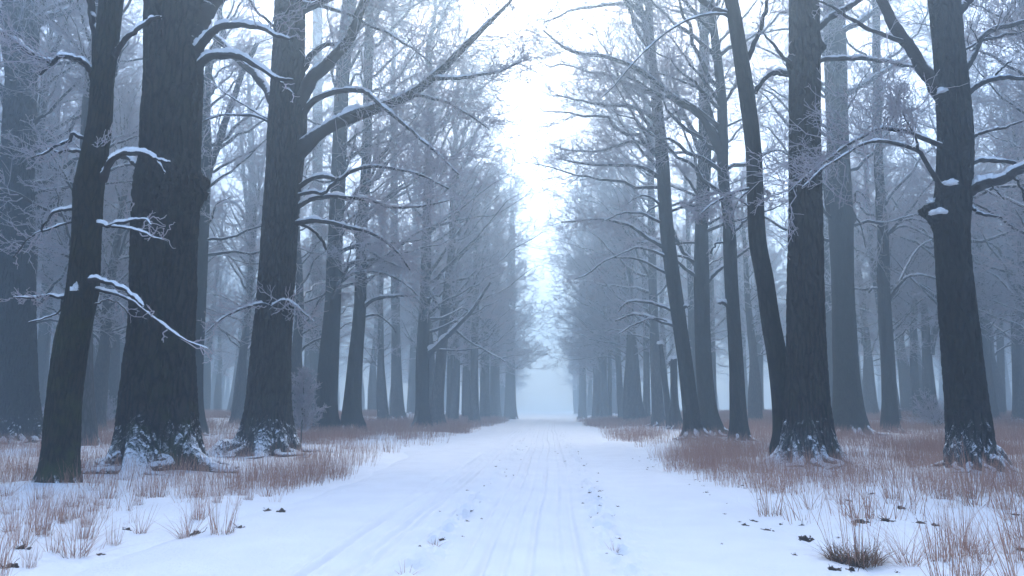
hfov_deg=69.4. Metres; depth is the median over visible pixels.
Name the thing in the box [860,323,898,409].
frosted tree
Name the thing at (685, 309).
frosted tree
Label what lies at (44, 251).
frosted tree
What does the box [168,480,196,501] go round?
grass tussock
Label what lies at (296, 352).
frosted tree
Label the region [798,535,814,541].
earth clod
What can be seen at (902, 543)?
grass tussock
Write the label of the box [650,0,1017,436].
frosted tree
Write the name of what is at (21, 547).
earth clod
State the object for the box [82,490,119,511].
grass tussock
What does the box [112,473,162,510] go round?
grass tussock
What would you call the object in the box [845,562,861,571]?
earth clod
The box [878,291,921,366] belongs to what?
frosted tree
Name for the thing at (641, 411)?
frosted tree
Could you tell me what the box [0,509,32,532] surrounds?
grass tussock
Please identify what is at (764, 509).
grass tussock
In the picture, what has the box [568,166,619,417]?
frosted tree
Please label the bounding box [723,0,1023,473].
frosted tree
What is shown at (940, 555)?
grass tussock
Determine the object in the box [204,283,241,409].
frosted tree
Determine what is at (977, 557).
grass tussock
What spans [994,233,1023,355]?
frosted tree
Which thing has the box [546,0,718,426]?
frosted tree
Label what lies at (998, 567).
grass tussock
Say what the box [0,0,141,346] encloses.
frosted tree
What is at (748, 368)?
frosted tree
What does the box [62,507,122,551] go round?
grass tussock
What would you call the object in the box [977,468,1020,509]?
grass tussock
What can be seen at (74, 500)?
grass tussock
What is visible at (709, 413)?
frosted tree
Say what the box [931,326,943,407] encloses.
frosted tree
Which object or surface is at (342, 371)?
frosted tree
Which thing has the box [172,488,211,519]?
grass tussock
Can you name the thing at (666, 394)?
snag
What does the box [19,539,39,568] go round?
grass tussock
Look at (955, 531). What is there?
grass tussock
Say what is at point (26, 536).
grass tussock
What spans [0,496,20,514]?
grass tussock
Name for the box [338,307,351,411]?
frosted tree
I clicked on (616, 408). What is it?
frosted tree
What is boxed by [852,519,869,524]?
earth clod
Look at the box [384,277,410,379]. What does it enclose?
frosted tree
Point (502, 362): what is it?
frosted tree
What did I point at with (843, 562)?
earth clod
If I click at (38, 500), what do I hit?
grass tussock
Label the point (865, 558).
grass tussock
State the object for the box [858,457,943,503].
grass tussock
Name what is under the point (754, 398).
frosted tree
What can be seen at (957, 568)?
grass tussock
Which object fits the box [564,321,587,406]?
frosted tree
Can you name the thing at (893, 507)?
grass tussock
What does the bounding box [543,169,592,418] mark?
frosted tree
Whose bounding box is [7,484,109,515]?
grass tussock
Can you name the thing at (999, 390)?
frosted tree
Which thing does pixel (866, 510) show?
grass tussock
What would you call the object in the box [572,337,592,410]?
frosted tree
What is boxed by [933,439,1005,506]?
grass tussock
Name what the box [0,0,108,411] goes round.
frosted tree
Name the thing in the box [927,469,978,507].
grass tussock
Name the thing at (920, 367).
frosted tree
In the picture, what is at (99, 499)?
grass tussock
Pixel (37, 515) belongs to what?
grass tussock
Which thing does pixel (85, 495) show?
grass tussock
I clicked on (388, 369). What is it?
frosted tree
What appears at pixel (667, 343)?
frosted tree
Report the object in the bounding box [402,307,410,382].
frosted tree
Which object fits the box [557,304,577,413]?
frosted tree
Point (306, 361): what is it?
frosted tree
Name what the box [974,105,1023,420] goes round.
frosted tree
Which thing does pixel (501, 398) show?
frosted tree
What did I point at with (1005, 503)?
grass tussock
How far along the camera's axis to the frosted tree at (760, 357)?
70.94 m
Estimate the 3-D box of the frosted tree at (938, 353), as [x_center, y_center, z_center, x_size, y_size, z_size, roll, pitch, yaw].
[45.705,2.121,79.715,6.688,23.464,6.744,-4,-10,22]
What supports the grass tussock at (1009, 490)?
on the ground at (50, 562)
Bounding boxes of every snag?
[657,340,669,427]
[665,355,682,429]
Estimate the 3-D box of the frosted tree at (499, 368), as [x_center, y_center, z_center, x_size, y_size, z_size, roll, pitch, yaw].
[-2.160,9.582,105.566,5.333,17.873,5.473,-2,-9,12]
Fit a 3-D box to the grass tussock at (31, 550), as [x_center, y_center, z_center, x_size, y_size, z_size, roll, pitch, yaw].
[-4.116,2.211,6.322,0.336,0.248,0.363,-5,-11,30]
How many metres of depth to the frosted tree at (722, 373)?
136.53 m
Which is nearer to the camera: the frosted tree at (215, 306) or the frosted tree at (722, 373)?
the frosted tree at (215, 306)
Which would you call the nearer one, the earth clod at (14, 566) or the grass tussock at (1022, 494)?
the earth clod at (14, 566)
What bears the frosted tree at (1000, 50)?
on the ground at (50, 562)
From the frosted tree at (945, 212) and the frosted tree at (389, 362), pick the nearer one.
the frosted tree at (945, 212)
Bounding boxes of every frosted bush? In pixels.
[106,393,116,420]
[899,387,943,428]
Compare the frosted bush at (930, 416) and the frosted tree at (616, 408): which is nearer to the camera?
the frosted bush at (930, 416)
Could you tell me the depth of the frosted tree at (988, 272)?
46.77 m
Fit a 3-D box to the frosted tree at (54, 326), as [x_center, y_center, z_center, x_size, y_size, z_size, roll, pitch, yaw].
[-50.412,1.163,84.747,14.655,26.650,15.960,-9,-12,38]
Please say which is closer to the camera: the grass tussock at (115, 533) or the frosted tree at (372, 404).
the grass tussock at (115, 533)
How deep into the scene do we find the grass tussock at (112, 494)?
10.58 m
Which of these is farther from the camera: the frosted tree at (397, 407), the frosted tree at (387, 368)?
the frosted tree at (387, 368)
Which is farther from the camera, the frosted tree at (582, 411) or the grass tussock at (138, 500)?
the frosted tree at (582, 411)
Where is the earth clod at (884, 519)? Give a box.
[878,515,893,521]
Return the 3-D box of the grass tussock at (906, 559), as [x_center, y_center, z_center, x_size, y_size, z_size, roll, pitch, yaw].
[3.073,2.165,6.253,1.352,0.670,1.152,1,-9,-4]
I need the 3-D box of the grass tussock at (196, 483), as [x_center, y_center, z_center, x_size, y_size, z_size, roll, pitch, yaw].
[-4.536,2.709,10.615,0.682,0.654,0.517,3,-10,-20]
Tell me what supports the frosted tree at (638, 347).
on the ground at (50, 562)
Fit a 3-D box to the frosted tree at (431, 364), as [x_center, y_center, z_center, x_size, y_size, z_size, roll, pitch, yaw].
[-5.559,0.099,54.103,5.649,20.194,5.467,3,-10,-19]
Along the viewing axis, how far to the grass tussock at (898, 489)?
9.52 m
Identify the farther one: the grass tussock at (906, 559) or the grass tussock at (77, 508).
the grass tussock at (77, 508)
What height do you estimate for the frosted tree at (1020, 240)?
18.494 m
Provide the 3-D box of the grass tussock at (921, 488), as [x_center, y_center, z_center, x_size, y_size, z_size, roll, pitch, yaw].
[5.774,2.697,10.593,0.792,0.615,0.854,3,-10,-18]
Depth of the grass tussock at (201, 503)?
8.96 m
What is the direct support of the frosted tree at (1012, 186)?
on the ground at (50, 562)
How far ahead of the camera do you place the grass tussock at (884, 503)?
8.54 m
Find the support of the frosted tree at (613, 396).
on the ground at (50, 562)
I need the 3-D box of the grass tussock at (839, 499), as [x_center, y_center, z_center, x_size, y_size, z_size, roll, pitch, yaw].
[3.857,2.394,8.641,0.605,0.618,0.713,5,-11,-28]
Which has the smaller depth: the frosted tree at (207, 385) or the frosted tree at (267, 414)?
the frosted tree at (267, 414)
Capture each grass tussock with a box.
[0,468,41,495]
[0,489,54,547]
[0,490,60,534]
[0,491,29,519]
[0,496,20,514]
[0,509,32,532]
[0,516,26,569]
[0,522,26,575]
[5,501,141,558]
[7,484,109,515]
[11,495,41,523]
[16,535,47,560]
[17,481,58,513]
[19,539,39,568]
[22,485,63,531]
[23,479,52,509]
[26,516,68,552]
[27,489,66,536]
[32,473,56,498]
[44,488,74,520]
[46,487,86,521]
[51,492,77,523]
[57,481,100,519]
[58,464,82,483]
[58,487,111,507]
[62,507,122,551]
[64,497,102,540]
[68,474,112,504]
[75,466,115,490]
[75,497,101,524]
[81,483,127,513]
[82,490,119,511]
[84,485,109,505]
[90,459,125,498]
[92,474,127,508]
[104,513,127,545]
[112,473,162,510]
[127,491,146,505]
[129,506,173,533]
[134,473,159,498]
[134,476,152,496]
[142,458,185,497]
[152,502,226,538]
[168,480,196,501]
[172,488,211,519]
[173,454,215,497]
[192,492,215,515]
[195,484,244,535]
[208,470,231,495]
[212,481,225,503]
[237,480,248,495]
[241,477,258,499]
[244,474,287,496]
[747,465,789,516]
[773,465,823,524]
[777,466,827,509]
[800,476,916,571]
[814,479,875,526]
[816,460,883,518]
[818,469,882,515]
[825,478,862,504]
[844,506,997,566]
[851,476,923,517]
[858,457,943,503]
[859,477,913,520]
[870,467,933,504]
[870,506,938,556]
[871,450,905,499]
[882,500,977,575]
[884,464,940,495]
[891,479,952,514]
[897,485,916,511]
[907,500,973,562]
[917,496,981,558]
[921,521,1003,554]
[923,456,972,499]
[923,489,1016,548]
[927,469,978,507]
[929,505,1006,575]
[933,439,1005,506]
[938,474,955,496]
[939,467,968,501]
[945,436,1000,498]
[950,516,1013,564]
[951,472,980,499]
[955,482,1023,575]
[963,506,1020,546]
[964,540,1020,575]
[969,487,1023,521]
[976,459,1023,542]
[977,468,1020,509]
[984,460,1023,503]
[988,486,1014,512]
[989,454,1023,497]
[990,501,1023,562]
[991,516,1021,554]
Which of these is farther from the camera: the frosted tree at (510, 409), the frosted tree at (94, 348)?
the frosted tree at (510, 409)
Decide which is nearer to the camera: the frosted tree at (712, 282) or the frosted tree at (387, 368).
the frosted tree at (712, 282)
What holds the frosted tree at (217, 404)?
on the ground at (50, 562)
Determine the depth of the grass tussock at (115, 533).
7.00 m
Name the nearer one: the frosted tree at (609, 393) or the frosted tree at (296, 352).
the frosted tree at (296, 352)
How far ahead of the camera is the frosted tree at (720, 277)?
90.66 m
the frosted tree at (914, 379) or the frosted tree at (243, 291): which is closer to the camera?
the frosted tree at (914, 379)
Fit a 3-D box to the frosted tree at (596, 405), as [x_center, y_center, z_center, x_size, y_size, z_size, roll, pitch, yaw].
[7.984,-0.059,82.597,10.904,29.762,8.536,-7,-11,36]
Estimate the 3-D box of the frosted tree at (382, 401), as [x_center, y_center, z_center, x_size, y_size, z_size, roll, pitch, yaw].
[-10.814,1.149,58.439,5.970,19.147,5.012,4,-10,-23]
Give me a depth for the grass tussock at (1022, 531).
7.23 m
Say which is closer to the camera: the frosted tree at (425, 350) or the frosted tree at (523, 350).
the frosted tree at (425, 350)
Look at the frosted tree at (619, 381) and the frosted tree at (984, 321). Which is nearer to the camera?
the frosted tree at (984, 321)
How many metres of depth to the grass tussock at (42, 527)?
7.10 m
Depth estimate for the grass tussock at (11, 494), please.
10.56 m
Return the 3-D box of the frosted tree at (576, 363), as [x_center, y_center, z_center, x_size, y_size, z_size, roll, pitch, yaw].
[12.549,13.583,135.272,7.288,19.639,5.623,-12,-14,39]
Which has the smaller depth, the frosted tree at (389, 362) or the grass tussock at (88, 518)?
the grass tussock at (88, 518)
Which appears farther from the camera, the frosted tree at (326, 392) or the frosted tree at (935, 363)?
the frosted tree at (935, 363)
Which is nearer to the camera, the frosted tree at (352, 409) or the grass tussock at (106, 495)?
the grass tussock at (106, 495)
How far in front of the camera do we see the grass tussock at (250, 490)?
10.41 m
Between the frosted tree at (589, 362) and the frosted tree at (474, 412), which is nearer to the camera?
the frosted tree at (474, 412)
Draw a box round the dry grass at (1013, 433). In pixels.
[0,408,1023,497]
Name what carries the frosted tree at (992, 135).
on the ground at (50, 562)
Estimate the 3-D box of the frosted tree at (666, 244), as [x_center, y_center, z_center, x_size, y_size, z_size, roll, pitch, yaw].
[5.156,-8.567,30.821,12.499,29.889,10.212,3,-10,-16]
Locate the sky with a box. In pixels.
[0,0,1023,411]
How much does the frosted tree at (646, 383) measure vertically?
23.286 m
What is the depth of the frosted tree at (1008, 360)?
139.16 m
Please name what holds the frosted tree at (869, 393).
on the ground at (50, 562)
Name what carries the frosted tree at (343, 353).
on the ground at (50, 562)
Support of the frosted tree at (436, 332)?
on the ground at (50, 562)
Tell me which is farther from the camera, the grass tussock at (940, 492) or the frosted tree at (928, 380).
the frosted tree at (928, 380)
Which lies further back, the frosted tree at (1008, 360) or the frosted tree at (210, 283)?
the frosted tree at (1008, 360)
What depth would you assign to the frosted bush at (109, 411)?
46.73 m
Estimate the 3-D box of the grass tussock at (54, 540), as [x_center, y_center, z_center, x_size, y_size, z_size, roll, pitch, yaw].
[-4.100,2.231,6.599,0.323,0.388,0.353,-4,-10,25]
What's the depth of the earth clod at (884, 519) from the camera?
8.17 m
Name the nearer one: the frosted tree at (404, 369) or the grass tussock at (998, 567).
the grass tussock at (998, 567)
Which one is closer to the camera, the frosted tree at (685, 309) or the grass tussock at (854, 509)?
the grass tussock at (854, 509)
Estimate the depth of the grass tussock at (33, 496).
9.15 m
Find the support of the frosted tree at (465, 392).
on the ground at (50, 562)
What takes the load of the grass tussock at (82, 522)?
on the ground at (50, 562)
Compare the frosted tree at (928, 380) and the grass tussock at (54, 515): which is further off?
the frosted tree at (928, 380)
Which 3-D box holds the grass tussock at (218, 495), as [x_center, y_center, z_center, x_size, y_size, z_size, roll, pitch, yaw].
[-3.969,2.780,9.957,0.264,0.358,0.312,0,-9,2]
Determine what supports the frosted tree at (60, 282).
on the ground at (50, 562)
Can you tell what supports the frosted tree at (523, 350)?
on the ground at (50, 562)
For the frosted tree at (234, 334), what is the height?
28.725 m
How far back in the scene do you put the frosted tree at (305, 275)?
62.65 m
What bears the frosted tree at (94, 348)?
on the ground at (50, 562)
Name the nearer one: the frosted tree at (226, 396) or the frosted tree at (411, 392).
the frosted tree at (411, 392)
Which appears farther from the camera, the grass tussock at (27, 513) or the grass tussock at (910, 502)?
the grass tussock at (910, 502)
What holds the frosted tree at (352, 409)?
on the ground at (50, 562)
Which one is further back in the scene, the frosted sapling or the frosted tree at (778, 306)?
the frosted tree at (778, 306)
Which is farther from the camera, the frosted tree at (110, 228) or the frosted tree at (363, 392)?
the frosted tree at (363, 392)
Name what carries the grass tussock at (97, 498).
on the ground at (50, 562)
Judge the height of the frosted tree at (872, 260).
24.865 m
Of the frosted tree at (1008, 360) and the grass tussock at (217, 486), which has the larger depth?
the frosted tree at (1008, 360)
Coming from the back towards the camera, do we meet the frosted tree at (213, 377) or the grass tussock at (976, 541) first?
the frosted tree at (213, 377)
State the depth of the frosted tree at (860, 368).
82.47 m
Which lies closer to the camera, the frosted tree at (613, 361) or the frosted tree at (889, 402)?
the frosted tree at (889, 402)
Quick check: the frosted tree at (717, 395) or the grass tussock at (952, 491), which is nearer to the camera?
the grass tussock at (952, 491)
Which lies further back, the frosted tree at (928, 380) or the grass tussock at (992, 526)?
the frosted tree at (928, 380)
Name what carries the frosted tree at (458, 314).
on the ground at (50, 562)
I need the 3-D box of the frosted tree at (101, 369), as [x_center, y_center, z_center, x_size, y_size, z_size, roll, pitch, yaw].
[-21.547,-2.887,38.592,11.622,20.932,10.926,0,-8,6]
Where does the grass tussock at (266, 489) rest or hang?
on the ground at (50, 562)
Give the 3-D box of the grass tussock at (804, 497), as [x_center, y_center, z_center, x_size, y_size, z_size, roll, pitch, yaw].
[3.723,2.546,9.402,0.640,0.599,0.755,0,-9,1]
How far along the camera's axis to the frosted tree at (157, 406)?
14.93 m
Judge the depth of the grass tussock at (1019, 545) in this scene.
6.07 m
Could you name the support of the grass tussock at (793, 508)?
on the ground at (50, 562)
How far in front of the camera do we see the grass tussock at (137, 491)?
10.99 m
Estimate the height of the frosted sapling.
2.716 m
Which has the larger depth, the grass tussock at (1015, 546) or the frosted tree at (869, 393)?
the frosted tree at (869, 393)
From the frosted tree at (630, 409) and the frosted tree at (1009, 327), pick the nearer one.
the frosted tree at (630, 409)
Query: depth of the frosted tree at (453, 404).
62.09 m
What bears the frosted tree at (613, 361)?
on the ground at (50, 562)
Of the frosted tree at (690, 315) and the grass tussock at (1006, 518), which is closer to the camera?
the grass tussock at (1006, 518)
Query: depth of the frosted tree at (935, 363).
112.26 m
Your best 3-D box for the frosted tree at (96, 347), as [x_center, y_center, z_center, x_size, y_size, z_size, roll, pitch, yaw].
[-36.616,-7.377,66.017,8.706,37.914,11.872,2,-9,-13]
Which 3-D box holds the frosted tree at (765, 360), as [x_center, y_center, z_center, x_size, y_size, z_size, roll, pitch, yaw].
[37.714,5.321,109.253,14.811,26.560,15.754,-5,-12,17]
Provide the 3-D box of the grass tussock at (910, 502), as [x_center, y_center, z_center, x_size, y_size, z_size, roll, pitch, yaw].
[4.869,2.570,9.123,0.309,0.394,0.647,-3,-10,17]
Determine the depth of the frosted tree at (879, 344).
87.50 m
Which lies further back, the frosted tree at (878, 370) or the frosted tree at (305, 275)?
the frosted tree at (878, 370)
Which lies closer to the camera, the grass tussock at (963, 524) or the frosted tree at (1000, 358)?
the grass tussock at (963, 524)
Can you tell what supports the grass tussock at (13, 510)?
on the ground at (50, 562)
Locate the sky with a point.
(546, 393)
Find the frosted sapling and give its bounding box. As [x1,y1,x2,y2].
[291,366,330,441]
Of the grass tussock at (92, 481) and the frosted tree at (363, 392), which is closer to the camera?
the grass tussock at (92, 481)
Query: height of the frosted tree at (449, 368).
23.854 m
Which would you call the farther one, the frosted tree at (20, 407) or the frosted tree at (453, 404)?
the frosted tree at (453, 404)
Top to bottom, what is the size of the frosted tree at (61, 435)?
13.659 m
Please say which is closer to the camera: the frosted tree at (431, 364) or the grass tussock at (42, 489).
the grass tussock at (42, 489)
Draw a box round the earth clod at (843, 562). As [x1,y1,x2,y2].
[829,551,859,566]
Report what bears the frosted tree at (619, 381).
on the ground at (50, 562)
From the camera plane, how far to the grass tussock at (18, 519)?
6.99 m
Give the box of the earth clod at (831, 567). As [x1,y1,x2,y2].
[828,565,841,570]
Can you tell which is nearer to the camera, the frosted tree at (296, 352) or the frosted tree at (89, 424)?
the frosted tree at (89, 424)
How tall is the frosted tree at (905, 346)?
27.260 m
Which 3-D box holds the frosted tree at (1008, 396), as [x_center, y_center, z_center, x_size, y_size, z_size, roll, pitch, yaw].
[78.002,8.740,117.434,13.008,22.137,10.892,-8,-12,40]
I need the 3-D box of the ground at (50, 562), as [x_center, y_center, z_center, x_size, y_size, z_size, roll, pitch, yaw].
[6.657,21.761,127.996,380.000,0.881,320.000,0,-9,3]
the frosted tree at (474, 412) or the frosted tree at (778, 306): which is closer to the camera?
the frosted tree at (474, 412)
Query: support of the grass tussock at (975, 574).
on the ground at (50, 562)
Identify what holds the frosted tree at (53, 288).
on the ground at (50, 562)
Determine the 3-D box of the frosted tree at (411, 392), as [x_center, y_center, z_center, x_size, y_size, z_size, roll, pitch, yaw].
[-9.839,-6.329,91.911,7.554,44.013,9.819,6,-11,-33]
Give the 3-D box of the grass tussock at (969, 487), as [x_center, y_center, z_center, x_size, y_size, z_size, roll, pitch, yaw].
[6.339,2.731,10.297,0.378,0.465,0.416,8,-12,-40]
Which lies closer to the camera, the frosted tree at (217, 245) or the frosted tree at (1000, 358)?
the frosted tree at (217, 245)
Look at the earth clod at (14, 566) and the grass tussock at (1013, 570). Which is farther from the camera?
the earth clod at (14, 566)
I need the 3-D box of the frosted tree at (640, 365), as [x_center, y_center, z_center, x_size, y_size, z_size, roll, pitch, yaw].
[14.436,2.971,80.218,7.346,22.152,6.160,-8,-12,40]
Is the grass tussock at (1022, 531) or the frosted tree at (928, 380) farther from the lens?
the frosted tree at (928, 380)
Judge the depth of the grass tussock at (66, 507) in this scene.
8.17 m
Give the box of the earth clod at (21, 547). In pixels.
[15,539,31,549]
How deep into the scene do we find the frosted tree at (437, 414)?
48.81 m
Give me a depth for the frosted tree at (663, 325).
72.05 m
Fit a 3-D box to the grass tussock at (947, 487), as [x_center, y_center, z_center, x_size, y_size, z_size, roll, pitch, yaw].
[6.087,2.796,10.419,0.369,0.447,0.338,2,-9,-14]
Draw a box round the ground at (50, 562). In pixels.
[0,409,1023,575]
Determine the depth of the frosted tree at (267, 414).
20.05 m
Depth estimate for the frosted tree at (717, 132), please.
27.71 m
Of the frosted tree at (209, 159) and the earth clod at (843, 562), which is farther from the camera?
the frosted tree at (209, 159)
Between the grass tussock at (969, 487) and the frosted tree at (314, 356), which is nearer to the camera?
the grass tussock at (969, 487)
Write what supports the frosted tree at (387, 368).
on the ground at (50, 562)
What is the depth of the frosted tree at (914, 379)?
56.24 m
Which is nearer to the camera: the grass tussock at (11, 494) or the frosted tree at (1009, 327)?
the grass tussock at (11, 494)
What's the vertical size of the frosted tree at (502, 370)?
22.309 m
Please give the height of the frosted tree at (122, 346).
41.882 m
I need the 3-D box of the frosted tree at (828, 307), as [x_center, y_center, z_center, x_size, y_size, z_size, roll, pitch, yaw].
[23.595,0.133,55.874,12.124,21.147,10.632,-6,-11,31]
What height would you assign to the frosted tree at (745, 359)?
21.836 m
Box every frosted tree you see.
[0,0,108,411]
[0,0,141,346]
[0,0,203,445]
[0,0,215,345]
[0,0,217,482]
[0,0,248,443]
[0,20,38,81]
[0,106,106,328]
[36,57,208,430]
[36,138,71,359]
[37,204,70,351]
[38,39,214,365]
[38,112,223,422]
[38,206,71,344]
[49,280,61,366]
[60,28,140,357]
[81,0,327,479]
[101,47,240,325]
[109,10,142,377]
[117,0,358,435]
[120,194,248,366]
[136,0,569,459]
[203,201,243,410]
[204,176,231,353]
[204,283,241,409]
[205,255,255,409]
[206,134,321,423]
[206,262,239,410]
[208,35,301,410]
[210,89,412,429]
[213,260,256,377]
[214,315,235,410]
[217,229,259,411]
[227,0,553,430]
[245,152,342,356]
[247,0,486,431]
[292,131,370,349]
[292,246,350,351]
[301,206,349,383]
[302,306,365,384]
[304,0,385,408]
[322,214,418,410]
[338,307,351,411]
[339,191,406,420]
[339,347,345,394]
[340,249,401,409]
[347,0,567,428]
[350,0,477,418]
[363,293,409,379]
[366,173,522,360]
[369,23,576,426]
[376,275,411,412]
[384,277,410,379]
[384,326,390,389]
[385,322,408,385]
[400,77,458,413]
[400,160,477,405]
[402,174,508,416]
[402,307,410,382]
[415,253,461,374]
[434,262,480,414]
[435,296,478,410]
[438,157,551,418]
[439,207,493,420]
[456,160,532,421]
[459,249,515,373]
[460,162,524,417]
[477,0,784,439]
[480,168,538,418]
[480,325,515,385]
[489,278,532,392]
[499,170,558,418]
[500,276,525,415]
[500,330,523,412]
[501,0,836,441]
[515,296,534,387]
[515,311,528,386]
[531,169,622,417]
[534,195,685,417]
[536,139,660,417]
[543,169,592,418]
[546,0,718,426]
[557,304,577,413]
[559,181,635,415]
[563,249,621,378]
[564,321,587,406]
[565,321,592,387]
[567,335,592,415]
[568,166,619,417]
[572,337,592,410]
[573,160,668,421]
[575,0,788,457]
[585,227,669,368]
[585,271,649,384]
[587,0,830,436]
[592,294,640,412]
[604,170,675,416]
[607,336,639,413]
[619,188,716,412]
[624,217,674,368]
[641,154,779,403]
[641,386,651,410]
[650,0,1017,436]
[657,250,685,374]
[661,144,746,390]
[667,268,693,375]
[691,188,785,408]
[712,167,785,421]
[713,195,786,409]
[714,223,785,408]
[715,245,786,366]
[715,275,763,376]
[715,318,722,410]
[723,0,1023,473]
[723,329,767,384]
[730,0,1023,433]
[746,169,912,406]
[751,0,932,469]
[754,252,785,357]
[773,62,976,421]
[773,151,937,416]
[829,147,1020,419]
[829,245,935,393]
[830,115,939,412]
[830,266,880,372]
[850,0,1021,349]
[855,145,984,418]
[855,257,920,399]
[857,0,1023,285]
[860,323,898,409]
[871,302,938,380]
[873,334,897,385]
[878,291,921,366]
[890,19,1023,329]
[891,152,1023,419]
[901,220,940,401]
[905,163,1023,413]
[905,253,941,367]
[909,308,942,381]
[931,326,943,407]
[973,0,1023,267]
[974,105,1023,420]
[975,89,1023,344]
[979,49,1023,66]
[985,220,1010,410]
[993,297,1011,411]
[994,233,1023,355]
[994,323,1011,379]
[1004,322,1011,360]
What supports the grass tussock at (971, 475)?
on the ground at (50, 562)
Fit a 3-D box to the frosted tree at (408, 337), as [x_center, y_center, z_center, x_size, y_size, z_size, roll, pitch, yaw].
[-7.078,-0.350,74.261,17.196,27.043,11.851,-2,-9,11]
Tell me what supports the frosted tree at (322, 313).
on the ground at (50, 562)
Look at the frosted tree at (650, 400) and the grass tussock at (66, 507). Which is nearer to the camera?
the grass tussock at (66, 507)
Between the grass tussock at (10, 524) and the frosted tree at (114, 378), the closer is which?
the grass tussock at (10, 524)
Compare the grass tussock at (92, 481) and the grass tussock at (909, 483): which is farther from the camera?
the grass tussock at (92, 481)
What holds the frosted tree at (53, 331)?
on the ground at (50, 562)
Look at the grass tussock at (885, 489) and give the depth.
10.33 m
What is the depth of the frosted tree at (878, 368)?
98.64 m
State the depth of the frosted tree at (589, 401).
114.64 m
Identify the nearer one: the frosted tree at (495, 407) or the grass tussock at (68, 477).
the grass tussock at (68, 477)
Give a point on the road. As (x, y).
(534, 512)
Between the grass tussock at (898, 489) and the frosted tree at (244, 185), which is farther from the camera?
the frosted tree at (244, 185)
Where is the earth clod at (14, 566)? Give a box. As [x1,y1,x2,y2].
[0,558,19,568]
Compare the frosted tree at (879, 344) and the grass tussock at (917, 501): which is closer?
the grass tussock at (917, 501)
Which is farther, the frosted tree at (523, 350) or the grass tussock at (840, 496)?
the frosted tree at (523, 350)
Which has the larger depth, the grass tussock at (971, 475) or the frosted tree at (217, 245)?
the frosted tree at (217, 245)
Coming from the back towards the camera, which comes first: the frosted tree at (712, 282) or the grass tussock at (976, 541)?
the frosted tree at (712, 282)
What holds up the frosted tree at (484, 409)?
on the ground at (50, 562)
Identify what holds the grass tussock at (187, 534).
on the ground at (50, 562)
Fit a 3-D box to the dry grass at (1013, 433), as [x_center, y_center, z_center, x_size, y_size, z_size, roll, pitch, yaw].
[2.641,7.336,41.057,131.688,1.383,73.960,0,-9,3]
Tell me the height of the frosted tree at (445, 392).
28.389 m
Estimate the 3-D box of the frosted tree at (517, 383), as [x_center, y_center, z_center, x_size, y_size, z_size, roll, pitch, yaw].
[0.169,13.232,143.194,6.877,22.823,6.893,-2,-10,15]
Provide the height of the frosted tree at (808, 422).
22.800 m
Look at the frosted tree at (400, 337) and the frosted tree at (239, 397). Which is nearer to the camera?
the frosted tree at (239, 397)
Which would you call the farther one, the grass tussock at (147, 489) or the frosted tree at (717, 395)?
the frosted tree at (717, 395)
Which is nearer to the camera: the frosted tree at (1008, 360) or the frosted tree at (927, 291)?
the frosted tree at (927, 291)
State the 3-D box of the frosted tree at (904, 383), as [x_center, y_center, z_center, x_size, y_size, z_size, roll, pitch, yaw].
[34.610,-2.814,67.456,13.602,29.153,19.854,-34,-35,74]
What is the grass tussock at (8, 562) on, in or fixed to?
on the ground at (50, 562)
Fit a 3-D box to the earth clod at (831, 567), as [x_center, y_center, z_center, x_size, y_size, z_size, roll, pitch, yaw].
[2.526,2.201,5.789,0.101,0.092,0.145,-2,-9,13]
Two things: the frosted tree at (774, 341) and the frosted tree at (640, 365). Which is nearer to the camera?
the frosted tree at (774, 341)
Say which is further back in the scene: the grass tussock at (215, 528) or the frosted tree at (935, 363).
the frosted tree at (935, 363)
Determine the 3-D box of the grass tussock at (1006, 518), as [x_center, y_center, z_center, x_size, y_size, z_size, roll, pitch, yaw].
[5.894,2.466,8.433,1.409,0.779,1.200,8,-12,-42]
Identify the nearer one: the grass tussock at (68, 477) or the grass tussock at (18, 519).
the grass tussock at (18, 519)
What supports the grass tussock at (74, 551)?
on the ground at (50, 562)
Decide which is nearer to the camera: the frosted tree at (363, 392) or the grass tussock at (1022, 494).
the grass tussock at (1022, 494)
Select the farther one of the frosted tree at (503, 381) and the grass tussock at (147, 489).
the frosted tree at (503, 381)
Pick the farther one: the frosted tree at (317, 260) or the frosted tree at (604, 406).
the frosted tree at (604, 406)
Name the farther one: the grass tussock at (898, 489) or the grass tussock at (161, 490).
the grass tussock at (161, 490)
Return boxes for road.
[71,414,878,575]
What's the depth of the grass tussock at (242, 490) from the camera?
10.99 m
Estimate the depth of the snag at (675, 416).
43.20 m
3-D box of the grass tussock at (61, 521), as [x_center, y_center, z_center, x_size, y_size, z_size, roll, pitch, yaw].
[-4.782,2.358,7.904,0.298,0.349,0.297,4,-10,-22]
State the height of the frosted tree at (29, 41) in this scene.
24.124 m

